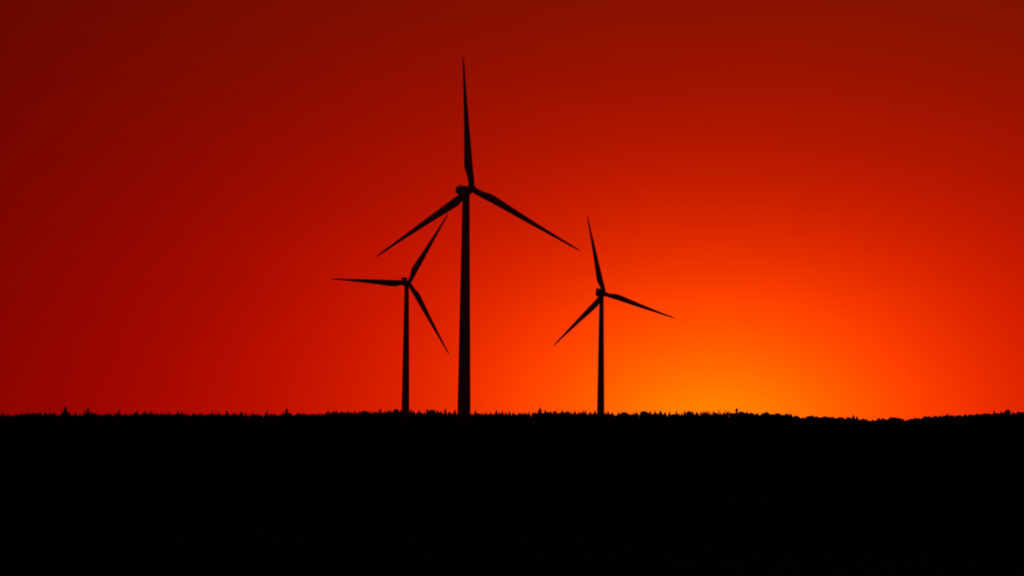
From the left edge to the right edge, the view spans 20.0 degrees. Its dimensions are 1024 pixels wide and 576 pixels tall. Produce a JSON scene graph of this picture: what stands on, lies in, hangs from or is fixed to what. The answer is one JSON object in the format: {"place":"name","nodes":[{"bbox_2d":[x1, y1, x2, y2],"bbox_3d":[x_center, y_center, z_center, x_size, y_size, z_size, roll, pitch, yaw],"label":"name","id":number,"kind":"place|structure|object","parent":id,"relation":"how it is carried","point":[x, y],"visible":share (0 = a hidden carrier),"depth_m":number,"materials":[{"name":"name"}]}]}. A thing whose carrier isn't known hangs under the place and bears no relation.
{"place":"outdoors","nodes":[
{"label":"outdoors","id":0,"kind":"place"},
{"bbox_2d":[0,416,1023,575],"bbox_3d":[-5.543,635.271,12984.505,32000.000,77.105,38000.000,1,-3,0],"label":"ground","id":1,"kind":"structure","parent":0,"point":[407,496],"depth_m":73.70,"materials":[{"name":"soil"}]},
{"bbox_2d":[60,405,67,416],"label":"spruce tree","id":2,"kind":"object","parent":1,"relation":"on","point":[65,410],"visible":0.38,"depth_m":2604.38,"materials":[{"name":"black plant"}]},
{"bbox_2d":[284,408,290,416],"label":"spruce tree","id":3,"kind":"object","parent":1,"relation":"on","point":[286,413],"visible":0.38,"depth_m":2607.31,"materials":[{"name":"black plant"}]},
{"bbox_2d":[333,214,449,416],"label":"wind turbine","id":4,"kind":"object","parent":1,"relation":"on","point":[405,283],"visible":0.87,"depth_m":1575.69,"materials":[{"name":"metal"}]},
{"bbox_2d":[392,409,399,416],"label":"broadleaf tree","id":5,"kind":"object","parent":1,"relation":"on","point":[395,411],"visible":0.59,"depth_m":2581.90,"materials":[{"name":"black plant"}]},
{"bbox_2d":[425,409,435,416],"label":"broadleaf tree","id":6,"kind":"object","parent":1,"relation":"on","point":[431,412],"visible":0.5,"depth_m":2567.77,"materials":[{"name":"black plant"}]},
{"bbox_2d":[376,58,579,416],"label":"wind turbine","id":7,"kind":"object","parent":1,"relation":"on","point":[463,192],"visible":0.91,"depth_m":981.16,"materials":[{"name":"metal"}]},
{"bbox_2d":[0,410,1023,421],"bbox_3d":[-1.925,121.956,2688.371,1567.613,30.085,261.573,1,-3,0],"label":"woodland","id":8,"kind":"object","parent":1,"relation":"on","point":[939,418],"visible":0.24,"depth_m":2586.02,"materials":[{"name":"black plant"}]},
{"bbox_2d":[537,408,543,415],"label":"spruce tree","id":9,"kind":"object","parent":1,"relation":"on","point":[539,413],"visible":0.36,"depth_m":2581.88,"materials":[{"name":"black plant"}]},
{"bbox_2d":[553,216,673,415],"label":"wind turbine","id":10,"kind":"object","parent":1,"relation":"on","point":[601,293],"visible":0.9,"depth_m":1633.39,"materials":[{"name":"metal"}]},
{"bbox_2d":[639,411,652,416],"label":"broadleaf tree","id":11,"kind":"object","parent":1,"relation":"on","point":[642,413],"visible":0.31,"depth_m":2603.26,"materials":[{"name":"black plant"}]},
{"bbox_2d":[683,411,691,418],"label":"broadleaf tree","id":12,"kind":"object","parent":1,"relation":"on","point":[688,414],"visible":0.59,"depth_m":2592.82,"materials":[{"name":"black plant"}]},
{"bbox_2d":[704,409,712,419],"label":"broadleaf tree","id":13,"kind":"object","parent":1,"relation":"on","point":[708,414],"visible":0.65,"depth_m":2593.00,"materials":[{"name":"black plant"}]},
{"bbox_2d":[721,410,730,420],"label":"broadleaf tree","id":14,"kind":"object","parent":1,"relation":"on","point":[725,418],"visible":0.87,"depth_m":2569.91,"materials":[{"name":"black plant"}]},
{"bbox_2d":[783,413,791,421],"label":"broadleaf tree","id":15,"kind":"object","parent":1,"relation":"on","point":[787,419],"visible":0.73,"depth_m":2565.23,"materials":[{"name":"black plant"}]},
{"bbox_2d":[995,413,999,421],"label":"broadleaf tree","id":16,"kind":"object","parent":1,"relation":"on","point":[997,419],"visible":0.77,"depth_m":2570.66,"materials":[{"name":"black plant"}]},
{"bbox_2d":[1001,409,1010,421],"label":"broadleaf tree","id":17,"kind":"object","parent":1,"relation":"on","point":[1007,412],"visible":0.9,"depth_m":2567.25,"materials":[{"name":"black plant"}]},
{"bbox_2d":[0,0,1023,420],"label":"sky","id":18,"kind":"structure","parent":0,"point":[823,200],"materials":[{"name":"red"}]}
]}

